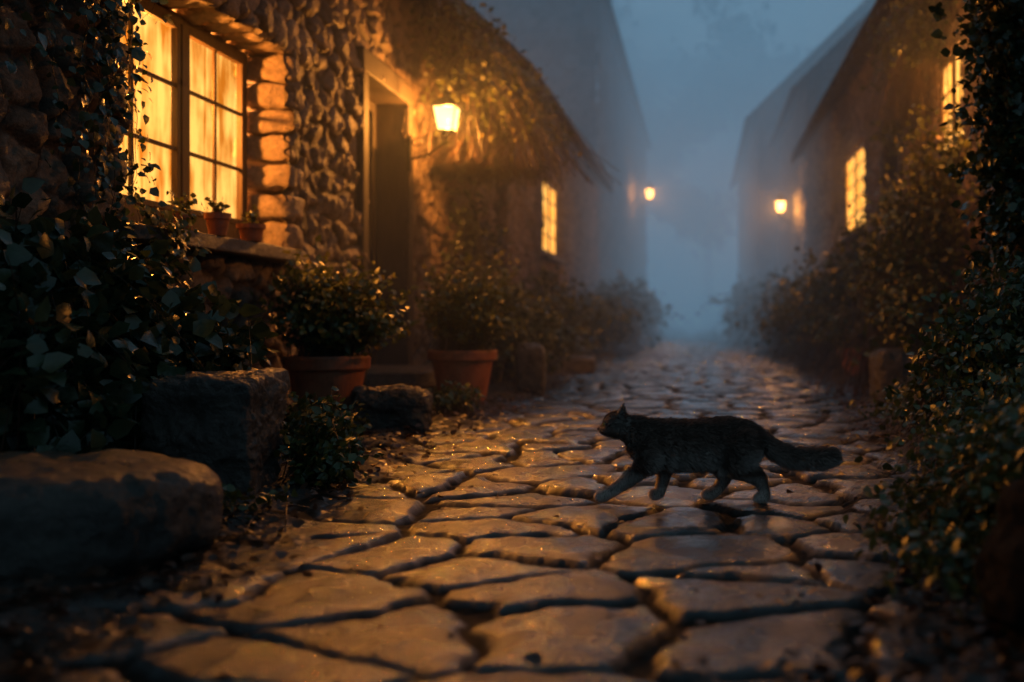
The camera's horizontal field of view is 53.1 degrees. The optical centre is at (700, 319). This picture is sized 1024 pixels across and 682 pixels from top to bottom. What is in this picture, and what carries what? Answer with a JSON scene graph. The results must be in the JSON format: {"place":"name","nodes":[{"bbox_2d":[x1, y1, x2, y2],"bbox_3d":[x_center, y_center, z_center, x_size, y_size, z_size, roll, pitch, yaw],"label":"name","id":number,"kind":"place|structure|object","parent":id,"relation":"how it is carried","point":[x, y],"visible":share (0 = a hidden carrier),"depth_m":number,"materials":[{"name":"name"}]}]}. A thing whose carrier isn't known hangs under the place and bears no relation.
{"place":"outdoors","nodes":[
{"label":"outdoors","id":0,"kind":"place"},
{"bbox_2d":[402,0,620,191],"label":"thatched roof","id":1,"kind":"object","parent":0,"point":[502,128],"visible":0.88,"depth_m":9.23,"materials":[{"name":"brown plant"}]},
{"bbox_2d":[0,327,1023,681],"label":"cobbled street","id":2,"kind":"structure","parent":0,"point":[536,575],"depth_m":2.44,"materials":[{"name":"grey stone"}]},
{"bbox_2d":[0,228,156,453],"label":"ivy bush","id":3,"kind":"object","parent":2,"relation":"on","point":[42,409],"visible":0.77,"depth_m":3.03,"materials":[{"name":"green plant"}]},
{"bbox_2d":[0,449,223,582],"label":"boulder","id":4,"kind":"object","parent":2,"relation":"on","point":[64,515],"visible":0.92,"depth_m":2.35,"materials":[{"name":"grey stone"}]},
{"bbox_2d":[107,448,329,538],"bbox_3d":[-1.504,0.495,2.932,0.784,0.239,0.639,0,0,-33],"label":"plant","id":5,"kind":"object","parent":2,"relation":"on","point":[231,493],"visible":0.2,"depth_m":3.00,"materials":[{"name":"green plant"}]},
{"bbox_2d":[274,386,383,488],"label":"plant","id":6,"kind":"object","parent":2,"relation":"on","point":[322,452],"visible":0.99,"depth_m":3.60,"materials":[{"name":"green plant"}]},
{"bbox_2d":[250,234,414,410],"bbox_3d":[-2.036,0.062,5.553,0.998,1.075,0.828,0,0,0],"label":"potted shrub","id":7,"kind":"object","parent":2,"relation":"on","point":[331,319],"visible":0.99,"depth_m":5.42,"materials":[{"name":"green plant"}]},
{"bbox_2d":[347,384,432,434],"bbox_3d":[-1.688,0.500,5.422,0.443,0.309,0.381,0,0,-12],"label":"stone block","id":8,"kind":"object","parent":2,"relation":"on","point":[396,405],"depth_m":5.28,"materials":[{"name":"grey stone"}]},
{"bbox_2d":[404,253,525,401],"bbox_3d":[-1.670,0.061,7.177,0.857,1.079,0.823,0,0,0],"label":"potted shrub","id":9,"kind":"object","parent":2,"relation":"on","point":[467,318],"visible":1,"depth_m":7.04,"materials":[{"name":"green plant"}]},
{"bbox_2d":[425,379,515,419],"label":"plant","id":10,"kind":"object","parent":2,"relation":"on","point":[456,397],"visible":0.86,"depth_m":6.29,"materials":[{"name":"green plant"}]},
{"bbox_2d":[431,244,581,388],"bbox_3d":[-1.842,-0.065,9.221,1.522,1.355,1.901,0,0,0],"label":"shrub","id":11,"kind":"object","parent":2,"relation":"on","point":[503,366],"visible":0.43,"depth_m":9.21,"materials":[{"name":"green plant"}]},
{"bbox_2d":[0,355,1023,681],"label":"fallen leaves","id":12,"kind":"object","parent":2,"relation":"on","point":[1012,647],"visible":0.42,"depth_m":1.96,"materials":[{"name":"brown plant"}]},
{"bbox_2d":[514,342,545,394],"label":"stone block","id":13,"kind":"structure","parent":2,"relation":"on","point":[530,364],"depth_m":8.12,"materials":[{"name":"stone"}]},
{"bbox_2d":[554,355,596,373],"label":"stone block","id":14,"kind":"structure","parent":2,"relation":"on","point":[577,363],"depth_m":11.27,"materials":[{"name":"stone"}]},
{"bbox_2d":[508,251,643,368],"bbox_3d":[-1.904,-0.108,12.508,2.588,1.524,3.102,0,0,41],"label":"shrub","id":15,"kind":"object","parent":2,"relation":"on","point":[580,324],"visible":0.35,"depth_m":12.30,"materials":[{"name":"green plant"}]},
{"bbox_2d":[573,270,678,353],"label":"shrub","id":16,"kind":"object","parent":2,"relation":"on","point":[621,312],"visible":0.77,"depth_m":18.07,"materials":[{"name":"green plant"}]},
{"bbox_2d":[593,403,842,502],"bbox_3d":[0.061,0.446,3.314,0.833,0.340,0.227,0,0,0],"label":"cat","id":17,"kind":"object","parent":2,"relation":"on","point":[725,450],"visible":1,"depth_m":3.27},
{"bbox_2d":[667,265,827,357],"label":"shrub","id":18,"kind":"object","parent":2,"relation":"on","point":[774,308],"visible":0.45,"depth_m":17.02,"materials":[{"name":"green plant"}]},
{"bbox_2d":[723,194,892,375],"bbox_3d":[1.819,-0.344,12.093,3.216,1.921,3.698,0,0,-40],"label":"shrub","id":19,"kind":"object","parent":2,"relation":"on","point":[831,289],"visible":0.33,"depth_m":11.72,"materials":[{"name":"green plant"}]},
{"bbox_2d":[711,373,922,446],"bbox_3d":[1.257,0.451,5.570,1.935,0.339,2.480,0,0,-27],"label":"plant","id":20,"kind":"object","parent":2,"relation":"on","point":[881,410],"visible":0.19,"depth_m":5.41,"materials":[{"name":"green plant"}]},
{"bbox_2d":[809,300,880,374],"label":"shrub","id":21,"kind":"object","parent":2,"relation":"on","point":[843,326],"visible":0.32,"depth_m":10.44,"materials":[{"name":"green plant"}]},
{"bbox_2d":[745,97,986,398],"bbox_3d":[1.881,-0.557,8.264,2.270,2.347,2.243,0,0,-41],"label":"shrub","id":22,"kind":"object","parent":2,"relation":"on","point":[919,255],"visible":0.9,"depth_m":7.78,"materials":[{"name":"green plant"}]},
{"bbox_2d":[765,345,1023,633],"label":"shrub","id":23,"kind":"object","parent":2,"relation":"on","point":[976,474],"visible":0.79,"depth_m":2.50,"materials":[{"name":"green plant"}]},
{"bbox_2d":[868,347,920,398],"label":"stone block","id":24,"kind":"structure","parent":2,"relation":"on","point":[886,365],"depth_m":7.14,"materials":[{"name":"stone"}]},
{"bbox_2d":[826,245,1023,472],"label":"shrub","id":25,"kind":"object","parent":2,"relation":"on","point":[997,325],"visible":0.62,"depth_m":4.08,"materials":[{"name":"green plant"}]},
{"bbox_2d":[989,10,1023,300],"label":"stone pier","id":26,"kind":"structure","parent":2,"relation":"on","point":[1015,271],"depth_m":5.12,"materials":[{"name":"grey stone"}]},
{"bbox_2d":[928,0,1023,292],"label":"ivy curtain","id":27,"kind":"object","parent":26,"relation":"attached to","point":[992,32],"visible":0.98,"depth_m":4.99,"materials":[{"name":"green plant"}]},
{"bbox_2d":[657,322,728,327],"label":"ground","id":28,"kind":"structure","parent":0,"point":[690,324],"depth_m":143.26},
{"bbox_2d":[0,177,287,457],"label":"ivy bush","id":29,"kind":"object","parent":28,"relation":"on","point":[164,326],"visible":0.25,"depth_m":3.60,"materials":[{"name":"green plant"}]},
{"bbox_2d":[139,368,289,496],"bbox_3d":[-1.678,0.419,3.463,0.400,0.490,0.444,0,0,-6],"label":"stone block","id":30,"kind":"object","parent":28,"relation":"on","point":[226,427],"depth_m":3.28,"materials":[{"name":"grey stone"}]},
{"bbox_2d":[0,0,506,413],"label":"stone cottage","id":31,"kind":"structure","parent":28,"relation":"on","point":[295,122],"depth_m":6.00,"materials":[{"name":"stone"}]},
{"bbox_2d":[0,0,145,99],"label":"climbing ivy","id":32,"kind":"object","parent":31,"relation":"attached to","point":[138,54],"visible":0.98,"depth_m":3.96,"materials":[{"name":"green plant"}]},
{"bbox_2d":[35,0,173,251],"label":"climbing ivy","id":33,"kind":"object","parent":31,"relation":"attached to","point":[88,117],"visible":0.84,"depth_m":4.07,"materials":[{"name":"green plant"}]},
{"bbox_2d":[117,190,209,280],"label":"trailing plant","id":34,"kind":"object","parent":31,"relation":"on","point":[150,218],"visible":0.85,"depth_m":4.40,"materials":[{"name":"green plant"}]},
{"bbox_2d":[172,192,195,230],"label":"plant","id":35,"kind":"object","parent":31,"relation":"on","point":[182,207],"visible":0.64,"depth_m":4.65,"materials":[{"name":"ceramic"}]},
{"bbox_2d":[109,0,307,263],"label":"window","id":36,"kind":"structure","parent":31,"relation":"in","point":[196,128],"depth_m":5.26,"materials":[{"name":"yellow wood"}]},
{"bbox_2d":[204,196,231,235],"bbox_3d":[-2.400,-0.516,4.951,0.125,0.196,0.128,0,0,0],"label":"flower pot","id":37,"kind":"object","parent":31,"relation":"on","point":[217,220],"visible":0.99,"depth_m":4.92,"materials":[{"name":"ceramic"}]},
{"bbox_2d":[236,204,265,241],"bbox_3d":[-2.400,-0.518,5.319,0.147,0.199,0.150,0,0,0],"label":"flower pot","id":38,"kind":"object","parent":31,"relation":"on","point":[250,230],"visible":1,"depth_m":5.28,"materials":[{"name":"ceramic"}]},
{"bbox_2d":[369,100,375,364],"bbox_3d":[-2.786,-0.720,7.910,0.148,2.200,1.020,0,0,0],"label":"door frame","id":39,"kind":"structure","parent":31,"relation":"in","point":[372,106],"depth_m":8.34,"materials":[{"name":"brown wood"}]},
{"bbox_2d":[407,84,462,172],"bbox_3d":[-2.247,-1.612,8.400,0.436,0.746,0.222,0,0,0],"label":"wall lantern","id":40,"kind":"object","parent":31,"relation":"attached to","point":[447,108],"depth_m":8.34,"materials":[{"name":"glass"}]},
{"bbox_2d":[434,169,527,286],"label":"climbing vine","id":41,"kind":"object","parent":31,"relation":"attached to","point":[473,241],"visible":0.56,"depth_m":9.93,"materials":[{"name":"green plant"}]},
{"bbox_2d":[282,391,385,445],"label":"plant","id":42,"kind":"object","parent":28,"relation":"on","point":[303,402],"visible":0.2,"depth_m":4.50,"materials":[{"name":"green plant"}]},
{"bbox_2d":[458,0,613,347],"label":"stone cottage","id":43,"kind":"structure","parent":28,"relation":"on","point":[540,221],"depth_m":16.26,"materials":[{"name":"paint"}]},
{"bbox_2d":[541,177,564,264],"bbox_3d":[-2.460,-1.555,15.899,0.403,1.290,1.742,0,0,0],"label":"window","id":44,"kind":"structure","parent":43,"relation":"in","point":[550,195],"depth_m":15.87,"materials":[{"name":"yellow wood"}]},
{"bbox_2d":[465,0,652,294],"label":"tall stone house","id":45,"kind":"structure","parent":28,"relation":"on","point":[575,50],"depth_m":25.05,"materials":[{"name":"paint"}]},
{"bbox_2d":[632,183,654,212],"bbox_3d":[-2.090,-4.476,36.500,0.830,1.178,0.350,0,0,0],"label":"wall lantern","id":46,"kind":"object","parent":45,"relation":"attached to","point":[649,189],"depth_m":36.39,"materials":[{"name":"yellow glass"}]},
{"bbox_2d":[605,272,713,343],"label":"shrub","id":47,"kind":"object","parent":28,"relation":"on","point":[657,311],"visible":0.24,"depth_m":25.83,"materials":[{"name":"green plant"}]},
{"bbox_2d":[611,0,781,261],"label":"tree","id":48,"kind":"object","parent":28,"relation":"on","point":[678,208],"visible":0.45,"depth_m":60.61,"materials":[{"name":"grey plant"}]},
{"bbox_2d":[662,274,786,342],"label":"shrub","id":49,"kind":"object","parent":28,"relation":"on","point":[745,295],"visible":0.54,"depth_m":26.58,"materials":[{"name":"green plant"}]},
{"bbox_2d":[640,30,822,327],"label":"tree","id":50,"kind":"object","parent":28,"relation":"on","point":[708,170],"visible":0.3,"depth_m":83.70,"materials":[{"name":"grey plant"}]},
{"bbox_2d":[729,0,875,335],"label":"slate roofed house","id":51,"kind":"structure","parent":28,"relation":"on","point":[756,175],"depth_m":30.21,"materials":[{"name":"grey stone"}]},
{"bbox_2d":[767,11,869,293],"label":"slate roofed house","id":52,"kind":"structure","parent":28,"relation":"on","point":[808,89],"depth_m":23.73,"materials":[{"name":"grey stone"}]},
{"bbox_2d":[774,192,796,223],"bbox_3d":[2.083,-2.651,24.300,0.545,0.942,0.280,0,0,0],"label":"wall lantern","id":53,"kind":"object","parent":52,"relation":"attached to","point":[780,201],"depth_m":24.21,"materials":[{"name":"yellow glass"}]},
{"bbox_2d":[790,0,991,351],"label":"stone cottage","id":54,"kind":"structure","parent":28,"relation":"on","point":[845,169],"depth_m":14.20,"materials":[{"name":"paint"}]},
{"bbox_2d":[837,140,865,242],"bbox_3d":[2.359,-1.880,14.900,0.403,1.340,2.140,0,0,0],"label":"window","id":55,"kind":"structure","parent":54,"relation":"in","point":[855,171],"depth_m":14.87,"materials":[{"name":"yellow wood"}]},
{"bbox_2d":[923,44,964,171],"bbox_3d":[2.360,-1.955,9.249,0.405,1.090,1.143,0,0,0],"label":"window","id":56,"kind":"structure","parent":54,"relation":"in","point":[952,72],"depth_m":9.43,"materials":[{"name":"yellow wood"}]},
{"bbox_2d":[914,354,1015,455],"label":"shrub","id":57,"kind":"object","parent":28,"relation":"on","point":[923,399],"visible":0.05,"depth_m":4.33,"materials":[{"name":"green plant"}]},
{"bbox_2d":[613,0,863,321],"label":"sky","id":58,"kind":"structure","parent":0,"point":[672,268],"materials":[{"name":"blue"}]},
{"bbox_2d":[842,0,958,156],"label":"thatched roof","id":59,"kind":"object","parent":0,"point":[899,63],"visible":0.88,"depth_m":9.85,"materials":[{"name":"brown plant"}]}
]}

